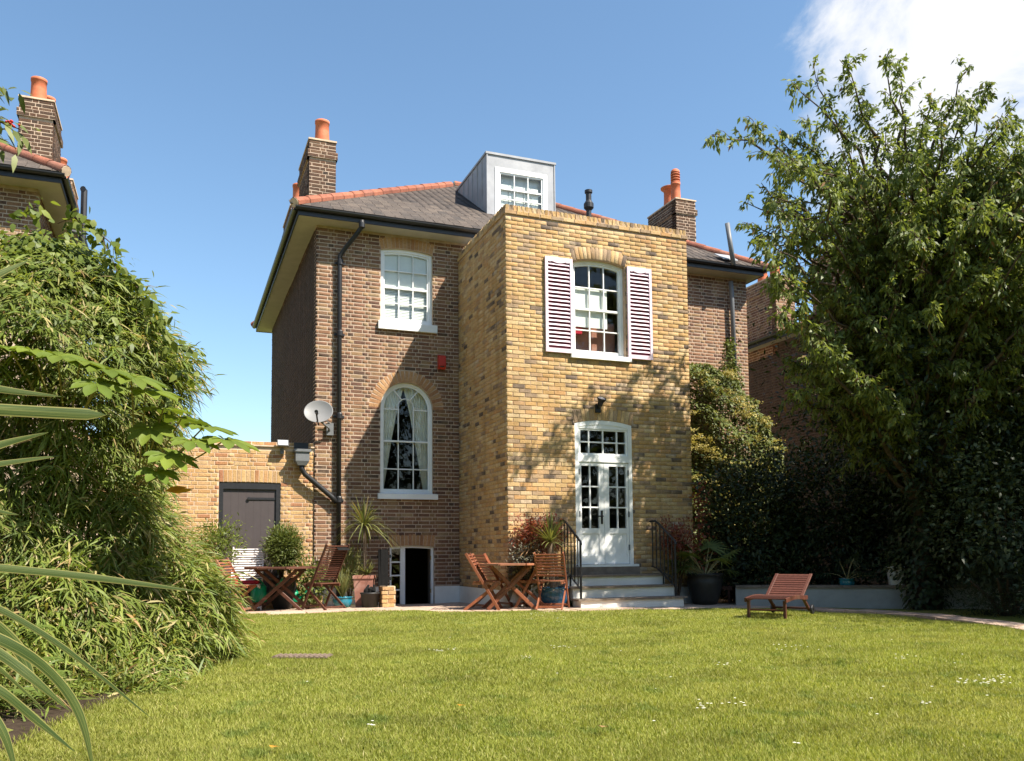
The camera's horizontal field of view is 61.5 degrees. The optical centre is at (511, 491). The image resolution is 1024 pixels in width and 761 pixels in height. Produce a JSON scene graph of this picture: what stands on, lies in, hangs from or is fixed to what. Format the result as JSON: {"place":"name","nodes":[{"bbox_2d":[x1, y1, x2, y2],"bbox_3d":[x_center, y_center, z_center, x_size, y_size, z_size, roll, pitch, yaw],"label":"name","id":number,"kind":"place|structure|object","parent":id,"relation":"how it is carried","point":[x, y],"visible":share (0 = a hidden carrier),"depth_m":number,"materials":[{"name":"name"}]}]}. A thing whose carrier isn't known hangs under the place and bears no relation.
{"place":"outdoors","nodes":[
{"label":"outdoors","id":0,"kind":"place"},
{"bbox_2d":[328,540,377,605],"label":"tall grass plant","id":1,"kind":"object","parent":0,"point":[351,564],"depth_m":16.03,"materials":[{"name":"green plant"}]},
{"bbox_2d":[378,586,395,606],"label":"brick pier","id":2,"kind":"structure","parent":0,"point":[387,596],"depth_m":15.35,"materials":[{"name":"beige brick"}]},
{"bbox_2d":[377,549,390,585],"bbox_3d":[-2.312,1.380,15.585,0.250,0.660,0.060,1,-4,-21],"label":"boarded screen","id":3,"kind":"object","parent":2,"relation":"on","point":[383,556],"visible":1,"depth_m":15.55,"materials":[{"name":"grey wood"}]},
{"bbox_2d":[186,599,798,614],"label":"terrace","id":4,"kind":"structure","parent":0,"point":[461,606],"depth_m":14.40,"materials":[{"name":"stone"}]},
{"bbox_2d":[182,510,251,577],"bbox_3d":[-5.205,1.207,15.045,1.230,1.762,1.055,0,-4,-5],"label":"yellow shrub","id":5,"kind":"object","parent":4,"relation":"on","point":[217,540],"visible":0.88,"depth_m":15.01,"materials":[{"name":"green plant"}]},
{"bbox_2d":[214,557,256,610],"bbox_3d":[-4.644,1.571,14.419,0.594,0.929,0.482,-1,-4,6],"label":"folding chair","id":6,"kind":"object","parent":4,"relation":"on","point":[252,586],"visible":0.52,"depth_m":14.53,"materials":[{"name":"brown wood"}]},
{"bbox_2d":[229,547,263,609],"bbox_3d":[-4.659,1.538,15.122,0.542,1.128,0.630,0,-4,-13],"label":"folding chair","id":7,"kind":"object","parent":4,"relation":"on","point":[244,560],"visible":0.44,"depth_m":15.28,"materials":[{"name":"white wood"}]},
{"bbox_2d":[235,580,258,583],"bbox_3d":[-4.651,1.592,15.085,0.400,0.070,0.400,0,-4,-13],"label":"seat cushion","id":8,"kind":"object","parent":7,"relation":"on","point":[250,581],"visible":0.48,"depth_m":14.91,"materials":[{"name":"red fabric"}]},
{"bbox_2d":[245,577,283,602],"bbox_3d":[-4.325,1.717,15.024,0.720,0.431,0.286,0,-4,0],"label":"watering can","id":9,"kind":"object","parent":4,"relation":"on","point":[257,594],"visible":0.62,"depth_m":14.91,"materials":[{"name":"green plastic"}]},
{"bbox_2d":[226,595,322,609],"bbox_3d":[-4.429,2.036,15.582,1.909,0.280,0.413,1,-4,-21],"label":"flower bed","id":10,"kind":"object","parent":4,"relation":"on","point":[269,606],"visible":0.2,"depth_m":15.40,"materials":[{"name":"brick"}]},
{"bbox_2d":[244,566,315,610],"bbox_3d":[-3.974,1.679,14.772,1.124,0.766,1.123,0,-4,0],"label":"garden table","id":11,"kind":"object","parent":4,"relation":"on","point":[260,570],"visible":0.96,"depth_m":14.52,"materials":[{"name":"brown wood"}]},
{"bbox_2d":[269,578,296,608],"bbox_3d":[-4.101,1.830,15.410,0.499,0.550,0.499,1,-4,-21],"label":"dark planter","id":12,"kind":"object","parent":4,"relation":"on","point":[279,601],"visible":0.46,"depth_m":15.24,"materials":[{"name":"plastic"}]},
{"bbox_2d":[258,518,314,577],"bbox_3d":[-4.080,1.275,15.483,1.070,1.671,0.899,1,-4,-21],"label":"potted conifer","id":13,"kind":"object","parent":12,"relation":"in","point":[281,548],"visible":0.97,"depth_m":15.34,"materials":[{"name":"green plant"}]},
{"bbox_2d":[293,587,308,601],"bbox_3d":[-3.842,1.850,15.433,0.443,0.265,0.176,0,-4,0],"label":"watering can","id":14,"kind":"object","parent":4,"relation":"on","point":[297,595],"visible":0.43,"depth_m":15.41,"materials":[{"name":"green plastic"}]},
{"bbox_2d":[284,546,330,607],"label":"leafy shrub","id":15,"kind":"object","parent":4,"relation":"on","point":[318,591],"visible":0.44,"depth_m":15.59,"materials":[{"name":"green plant"}]},
{"bbox_2d":[301,544,349,609],"bbox_3d":[-3.236,1.487,14.934,0.636,1.148,0.542,-3,-5,34],"label":"folding chair","id":16,"kind":"object","parent":4,"relation":"on","point":[342,555],"visible":0.98,"depth_m":14.86,"materials":[{"name":"brown wood"}]},
{"bbox_2d":[325,545,349,577],"bbox_3d":[-3.042,1.219,14.977,0.347,0.569,0.280,-3,-5,34],"label":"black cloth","id":17,"kind":"object","parent":16,"relation":"hanging from","point":[342,548],"visible":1,"depth_m":14.96,"materials":[{"name":"black fabric"}]},
{"bbox_2d":[332,596,351,607],"bbox_3d":[-3.023,1.979,15.337,0.364,0.200,0.364,1,-4,-21],"label":"bowl planter","id":18,"kind":"object","parent":4,"relation":"on","point":[346,601],"visible":0.66,"depth_m":15.21,"materials":[{"name":"teal ceramic"}]},
{"bbox_2d":[331,567,357,596],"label":"reed plant","id":19,"kind":"object","parent":18,"relation":"on","point":[344,585],"visible":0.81,"depth_m":15.32,"materials":[{"name":"green plant"}]},
{"bbox_2d":[353,575,375,606],"bbox_3d":[-2.691,1.816,15.662,0.374,0.575,0.374,0,-4,-3],"label":"square planter","id":20,"kind":"object","parent":4,"relation":"on","point":[361,583],"visible":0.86,"depth_m":15.50,"materials":[{"name":"ceramic"}]},
{"bbox_2d":[330,495,403,578],"bbox_3d":[-2.640,0.809,15.747,1.450,1.596,1.472,1,-4,-21],"label":"cordyline","id":21,"kind":"object","parent":20,"relation":"in","point":[364,520],"visible":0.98,"depth_m":15.70,"materials":[{"name":"green plant"}]},
{"bbox_2d":[360,585,379,607],"bbox_3d":[-2.535,1.866,15.353,0.356,0.412,0.356,1,-4,-21],"label":"black tub","id":22,"kind":"object","parent":4,"relation":"on","point":[369,597],"visible":1,"depth_m":15.23,"materials":[{"name":"plastic"}]},
{"bbox_2d":[463,553,502,609],"bbox_3d":[-0.463,1.451,13.857,0.594,0.929,0.482,-1,-4,5],"label":"folding chair","id":23,"kind":"object","parent":4,"relation":"on","point":[480,575],"visible":0.96,"depth_m":13.65,"materials":[{"name":"brown wood"}]},
{"bbox_2d":[472,553,513,607],"bbox_3d":[-0.341,1.501,14.482,0.594,0.929,0.482,2,-5,-29],"label":"folding chair","id":24,"kind":"object","parent":4,"relation":"on","point":[486,558],"visible":0.48,"depth_m":14.36,"materials":[{"name":"brown wood"}]},
{"bbox_2d":[478,563,536,609],"bbox_3d":[-0.034,1.546,13.988,1.027,0.755,1.027,0,-4,-6],"label":"garden table","id":25,"kind":"object","parent":4,"relation":"on","point":[508,586],"visible":0.88,"depth_m":13.75,"materials":[{"name":"brown wood"}]},
{"bbox_2d":[501,536,545,606],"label":"shrub","id":26,"kind":"object","parent":4,"relation":"on","point":[527,560],"visible":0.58,"depth_m":14.40,"materials":[{"name":"green plant"}]},
{"bbox_2d":[516,540,547,562],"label":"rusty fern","id":27,"kind":"object","parent":26,"relation":"attached to","point":[532,549],"visible":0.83,"depth_m":14.42,"materials":[{"name":"plant"}]},
{"bbox_2d":[510,584,538,604],"bbox_3d":[0.236,1.723,14.382,0.560,0.363,0.118,0,-4,-3],"label":"plant pot","id":28,"kind":"object","parent":4,"relation":"on","point":[515,598],"visible":0.46,"depth_m":14.36,"materials":[{"name":"grey stone"}]},
{"bbox_2d":[514,552,548,607],"bbox_3d":[0.393,1.474,14.277,0.594,0.929,0.482,-2,-4,22],"label":"folding chair","id":29,"kind":"object","parent":4,"relation":"on","point":[528,582],"visible":0.56,"depth_m":14.09,"materials":[{"name":"brown wood"}]},
{"bbox_2d":[507,512,568,586],"bbox_3d":[0.416,1.152,14.623,1.182,1.622,0.642,0,-4,-11],"label":"red shrub","id":30,"kind":"object","parent":4,"relation":"on","point":[529,535],"visible":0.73,"depth_m":14.58,"materials":[{"name":"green plant"}]},
{"bbox_2d":[534,552,569,609],"bbox_3d":[0.639,1.438,13.814,0.482,0.929,0.594,-1,-4,13],"label":"folding chair","id":31,"kind":"object","parent":4,"relation":"on","point":[565,581],"visible":0.97,"depth_m":13.71,"materials":[{"name":"brown wood"}]},
{"bbox_2d":[541,586,568,606],"bbox_3d":[0.699,1.754,14.281,0.510,0.330,0.510,1,-4,-21],"label":"blue pot","id":32,"kind":"object","parent":4,"relation":"on","point":[551,595],"visible":0.58,"depth_m":14.08,"materials":[{"name":"ceramic"}]},
{"bbox_2d":[526,509,579,587],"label":"yucca","id":33,"kind":"object","parent":32,"relation":"in","point":[551,530],"visible":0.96,"depth_m":14.28,"materials":[{"name":"green plant"}]},
{"bbox_2d":[457,204,693,606],"bbox_3d":[1.155,-1.346,16.741,3.749,7.173,2.790,1,-4,-21],"label":"extension","id":34,"kind":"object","parent":4,"relation":"on","point":[556,340],"visible":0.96,"depth_m":15.67,"materials":[{"name":"yellow brick"}]},
{"bbox_2d":[579,462,604,563],"bbox_3d":[1.423,0.383,15.312,0.502,1.821,0.126,1,-4,-21],"label":"french door","id":35,"kind":"structure","parent":34,"relation":"in","point":[592,539],"depth_m":15.33,"materials":[{"name":"white paint"}]},
{"bbox_2d":[595,396,605,412],"bbox_3d":[1.585,-1.564,15.378,0.169,0.282,0.246,1,-4,-21],"label":"door spotlight","id":36,"kind":"object","parent":34,"relation":"attached to","point":[601,401],"depth_m":15.37,"materials":[{"name":"black metal"}]},
{"bbox_2d":[570,261,631,362],"bbox_3d":[1.525,-3.246,15.836,1.215,1.945,0.530,1,-4,-21],"label":"window","id":37,"kind":"structure","parent":34,"relation":"in","point":[593,337],"depth_m":15.83,"materials":[{"name":"white paint"}]},
{"bbox_2d":[603,463,629,563],"bbox_3d":[1.886,0.395,15.522,0.502,1.821,0.071,1,-4,-21],"label":"french door","id":38,"kind":"structure","parent":34,"relation":"in","point":[617,547],"depth_m":15.49,"materials":[{"name":"white paint"}]},
{"bbox_2d":[688,481,716,572],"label":"red creeper","id":39,"kind":"object","parent":34,"relation":"attached to","point":[701,502],"visible":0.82,"depth_m":16.05,"materials":[{"name":"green plant"}]},
{"bbox_2d":[689,337,807,574],"bbox_3d":[4.699,-0.663,18.654,4.511,5.760,1.370,1,-4,-21],"label":"climbing hydrangea","id":40,"kind":"object","parent":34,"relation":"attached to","point":[707,375],"visible":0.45,"depth_m":18.60,"materials":[{"name":"green plant"}]},
{"bbox_2d":[558,566,687,607],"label":"entrance steps","id":41,"kind":"structure","parent":4,"relation":"on","point":[627,586],"depth_m":14.66,"materials":[{"name":"pale stone"}]},
{"bbox_2d":[558,519,581,606],"bbox_3d":[0.942,1.217,14.509,0.142,1.520,0.868,1,-4,-21],"label":"stair railing","id":42,"kind":"object","parent":41,"relation":"on","point":[579,561],"visible":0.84,"depth_m":14.39,"materials":[{"name":"black metal"}]},
{"bbox_2d":[649,520,676,595],"bbox_3d":[2.723,1.252,15.204,0.142,1.520,0.868,1,-4,-21],"label":"stair railing","id":43,"kind":"object","parent":41,"relation":"on","point":[675,561],"visible":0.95,"depth_m":15.13,"materials":[{"name":"black metal"}]},
{"bbox_2d":[655,514,701,595],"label":"red shrub","id":44,"kind":"object","parent":4,"relation":"on","point":[679,545],"visible":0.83,"depth_m":15.51,"materials":[{"name":"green plant"}]},
{"bbox_2d":[686,573,722,604],"bbox_3d":[3.484,1.758,15.533,0.660,0.560,0.660,1,-4,-21],"label":"dark urn","id":45,"kind":"object","parent":4,"relation":"on","point":[704,589],"visible":0.96,"depth_m":15.29,"materials":[{"name":"plastic"}]},
{"bbox_2d":[662,538,743,576],"bbox_3d":[3.452,1.202,15.598,1.548,0.725,1.602,-1,-4,11],"label":"fan palm","id":46,"kind":"object","parent":45,"relation":"in","point":[709,546],"visible":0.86,"depth_m":15.55,"materials":[{"name":"green plant"}]},
{"bbox_2d":[0,0,1023,441],"label":"sky","id":47,"kind":"structure","parent":0,"point":[187,125],"materials":[{"name":"blue"}]},
{"bbox_2d":[0,607,1023,760],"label":"lawn","id":48,"kind":"structure","parent":0,"point":[1016,618],"depth_m":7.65,"materials":[{"name":"plant"}]},
{"bbox_2d":[0,640,149,749],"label":"flower bed","id":49,"kind":"object","parent":48,"relation":"on","point":[16,725],"visible":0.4,"depth_m":4.84,"materials":[{"name":"soil"}]},
{"bbox_2d":[0,86,40,171],"bbox_3d":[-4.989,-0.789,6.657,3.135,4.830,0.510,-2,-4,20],"label":"rowan tree","id":50,"kind":"object","parent":49,"relation":"on","point":[9,125],"visible":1,"depth_m":6.40,"materials":[{"name":"green plant"}]},
{"bbox_2d":[9,625,66,698],"bbox_3d":[-2.766,0.987,5.017,0.326,0.396,0.746,2,-5,-27],"label":"fern","id":51,"kind":"object","parent":49,"relation":"on","point":[58,671],"visible":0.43,"depth_m":5.06,"materials":[{"name":"green plant"}]},
{"bbox_2d":[0,345,259,638],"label":"fatsia","id":52,"kind":"object","parent":49,"relation":"on","point":[155,432],"visible":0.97,"depth_m":6.07,"materials":[{"name":"green plant"}]},
{"bbox_2d":[0,245,274,722],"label":"bamboo","id":53,"kind":"object","parent":49,"relation":"on","point":[105,611],"visible":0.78,"depth_m":6.34,"materials":[{"name":"green plant"}]},
{"bbox_2d":[0,198,219,446],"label":"climbing vine","id":54,"kind":"object","parent":53,"relation":"attached to","point":[39,244],"visible":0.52,"depth_m":6.77,"materials":[{"name":"green plant"}]},
{"bbox_2d":[0,260,199,760],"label":"flax","id":55,"kind":"object","parent":48,"relation":"on","point":[23,661],"visible":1,"depth_m":2.52,"materials":[{"name":"green plant"}]},
{"bbox_2d":[272,653,332,657],"bbox_3d":[-1.841,1.443,7.556,0.487,0.020,0.220,-1,-4,4],"label":"drain cover","id":56,"kind":"object","parent":48,"relation":"on","point":[309,655],"visible":0.98,"depth_m":7.50,"materials":[{"name":"stone"}]},
{"bbox_2d":[371,613,1010,742],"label":"daisies","id":57,"kind":"object","parent":48,"relation":"on","point":[724,664],"visible":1,"depth_m":5.73,"materials":[{"name":"white plant"}]},
{"bbox_2d":[744,573,814,618],"bbox_3d":[3.838,1.482,12.306,0.612,0.584,1.296,-3,-5,35],"label":"sun lounger","id":58,"kind":"object","parent":48,"relation":"on","point":[786,588],"visible":1,"depth_m":12.52,"materials":[{"name":"red wood"}]},
{"bbox_2d":[701,48,1023,609],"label":"cherry tree","id":59,"kind":"object","parent":48,"relation":"on","point":[889,380],"visible":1,"depth_m":13.47,"materials":[{"name":"green plant"}]},
{"bbox_2d":[880,291,963,610],"bbox_3d":[6.946,-1.237,14.861,1.423,6.598,1.495,1,-4,-21],"label":"ivy","id":60,"kind":"object","parent":59,"relation":"attached to","point":[913,601],"visible":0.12,"depth_m":14.36,"materials":[{"name":"green plant"}]},
{"bbox_2d":[732,584,1021,609],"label":"raised bed wall","id":61,"kind":"structure","parent":48,"relation":"on","point":[874,596],"depth_m":14.93,"materials":[{"name":"concrete"},{"name":"pale painted render"}]},
{"bbox_2d":[687,433,825,601],"bbox_3d":[4.632,0.640,16.755,3.199,3.675,2.455,4,-6,-48],"label":"evergreen shrub","id":62,"kind":"object","parent":61,"relation":"on","point":[758,559],"visible":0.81,"depth_m":16.39,"materials":[{"name":"green plant"}]},
{"bbox_2d":[747,425,897,584],"bbox_3d":[6.176,0.528,16.823,2.907,3.904,2.791,-2,-4,21],"label":"evergreen shrub","id":63,"kind":"object","parent":61,"relation":"on","point":[830,532],"visible":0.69,"depth_m":16.32,"materials":[{"name":"green plant"}]},
{"bbox_2d":[839,578,854,584],"bbox_3d":[5.875,1.612,15.079,0.270,0.170,0.270,1,-4,-21],"label":"blue pot","id":64,"kind":"object","parent":61,"relation":"on","point":[845,581],"visible":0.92,"depth_m":14.98,"materials":[{"name":"teal ceramic"}]},
{"bbox_2d":[815,551,885,580],"bbox_3d":[5.925,1.309,15.096,1.037,0.553,1.021,1,-4,-21],"label":"fan palm","id":65,"kind":"object","parent":64,"relation":"in","point":[854,558],"visible":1,"depth_m":15.06,"materials":[{"name":"green plant"}]},
{"bbox_2d":[868,535,909,584],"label":"potted plant","id":66,"kind":"object","parent":61,"relation":"on","point":[888,567],"visible":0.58,"depth_m":14.86,"materials":[{"name":"green plant"}]},
{"bbox_2d":[825,445,981,584],"bbox_3d":[7.709,0.576,16.433,2.934,4.396,3.079,-4,-6,42],"label":"evergreen shrub","id":67,"kind":"object","parent":61,"relation":"on","point":[884,534],"visible":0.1,"depth_m":16.10,"materials":[{"name":"green plant"}]},
{"bbox_2d":[893,384,1023,615],"bbox_3d":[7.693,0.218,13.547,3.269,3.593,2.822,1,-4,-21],"label":"holly bush","id":68,"kind":"object","parent":48,"relation":"on","point":[1003,546],"visible":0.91,"depth_m":13.22,"materials":[{"name":"green plant"}]},
{"bbox_2d":[907,388,1023,584],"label":"laurel tree","id":69,"kind":"object","parent":48,"relation":"on","point":[977,487],"visible":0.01,"depth_m":15.55,"materials":[{"name":"green plant"}]},
{"bbox_2d":[926,550,1023,618],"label":"grey green bush","id":70,"kind":"object","parent":48,"relation":"on","point":[1008,608],"visible":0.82,"depth_m":12.90,"materials":[{"name":"green plant"}]},
{"bbox_2d":[952,312,1023,502],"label":"holly tree","id":71,"kind":"object","parent":48,"relation":"on","point":[1006,419],"visible":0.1,"depth_m":14.22,"materials":[{"name":"green plant"}]},
{"bbox_2d":[996,536,1023,611],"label":"bush","id":72,"kind":"object","parent":48,"relation":"on","point":[1011,588],"visible":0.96,"depth_m":12.24,"materials":[{"name":"green plant"}]},
{"bbox_2d":[746,251,1021,583],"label":"neighbour house","id":73,"kind":"structure","parent":0,"point":[757,303],"depth_m":23.72,"materials":[{"name":"brick"}]},
{"bbox_2d":[780,607,1023,628],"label":"garden path","id":74,"kind":"structure","parent":0,"point":[944,617],"depth_m":12.37,"materials":[{"name":"stone"}]},
{"label":"ground","id":75,"kind":"structure","parent":0,"visible":0},
{"bbox_2d":[0,76,88,595],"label":"neighbour house","id":76,"kind":"structure","parent":75,"relation":"on","point":[43,171],"depth_m":15.25,"materials":[{"name":"brown brick"}]},
{"bbox_2d":[34,436,313,617],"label":"garden wall","id":77,"kind":"structure","parent":75,"relation":"on","point":[267,463],"depth_m":15.86,"materials":[{"name":"brick"}]},
{"bbox_2d":[218,482,279,596],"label":"garden gate","id":78,"kind":"structure","parent":77,"relation":"attached to","point":[256,506],"depth_m":15.84,"materials":[{"name":"grey wood"}]},
{"bbox_2d":[277,440,288,453],"bbox_3d":[-4.266,-0.835,16.016,0.215,0.260,0.192,1,-4,-21],"label":"floodlight","id":79,"kind":"object","parent":77,"relation":"attached to","point":[282,443],"visible":1,"depth_m":15.96,"materials":[{"name":"grey plastic"}]},
{"bbox_2d":[251,118,767,605],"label":"brick house","id":80,"kind":"structure","parent":75,"relation":"on","point":[399,446],"depth_m":17.26,"materials":[{"name":"brown brick"}]},
{"bbox_2d":[304,400,333,435],"bbox_3d":[-3.523,-1.399,16.086,0.438,0.623,0.694,-4,-5,39],"label":"satellite dish","id":81,"kind":"object","parent":80,"relation":"attached to","point":[318,411],"visible":1,"depth_m":16.08,"materials":[{"name":"white metal"}]},
{"bbox_2d":[333,220,364,595],"bbox_3d":[-3.098,-1.522,16.339,0.678,7.357,0.188,-3,-5,34],"label":"downpipe","id":82,"kind":"object","parent":80,"relation":"attached to","point":[339,416],"visible":0.81,"depth_m":16.44,"materials":[{"name":"black metal"}]},
{"bbox_2d":[293,443,337,503],"bbox_3d":[-3.680,-0.342,16.166,0.842,1.150,0.280,1,-4,-21],"label":"rainwater hopper","id":83,"kind":"object","parent":82,"relation":"attached to","point":[301,451],"visible":1,"depth_m":16.06,"materials":[{"name":"grey plastic"}]},
{"bbox_2d":[378,249,436,333],"bbox_3d":[-2.101,-4.014,17.219,1.195,1.670,0.220,1,-4,-21],"label":"window","id":84,"kind":"structure","parent":80,"relation":"in","point":[407,271],"depth_m":17.28,"materials":[{"name":"white paint"}]},
{"bbox_2d":[377,383,437,499],"bbox_3d":[-2.090,-0.994,17.044,1.200,2.320,0.313,1,-4,-21],"label":"window","id":85,"kind":"structure","parent":80,"relation":"in","point":[419,404],"depth_m":17.10,"materials":[{"name":"white paint"}]},
{"bbox_2d":[390,546,432,603],"bbox_3d":[-2.012,1.671,16.956,0.890,1.200,0.240,1,-4,-21],"label":"garden door","id":86,"kind":"structure","parent":80,"relation":"in","point":[402,548],"depth_m":16.83,"materials":[{"name":"white paint"}]},
{"bbox_2d":[437,355,445,369],"bbox_3d":[-1.410,-2.603,17.269,0.150,0.300,0.100,1,-4,-21],"label":"alarm box","id":87,"kind":"object","parent":80,"relation":"attached to","point":[441,362],"visible":1,"depth_m":17.24,"materials":[{"name":"red plastic"}]},
{"bbox_2d":[584,189,593,216],"bbox_3d":[1.782,-6.506,19.961,0.280,0.980,0.273,1,-4,-21],"label":"roof flue","id":88,"kind":"object","parent":80,"relation":"on","point":[588,205],"visible":0.55,"depth_m":19.91,"materials":[{"name":"black metal"}]},
{"bbox_2d":[714,222,737,394],"bbox_3d":[5.002,-4.100,19.623,0.542,3.938,0.540,1,-4,-21],"label":"soil pipe","id":89,"kind":"object","parent":80,"relation":"attached to","point":[731,258],"visible":0.85,"depth_m":19.80,"materials":[{"name":"grey plastic"}]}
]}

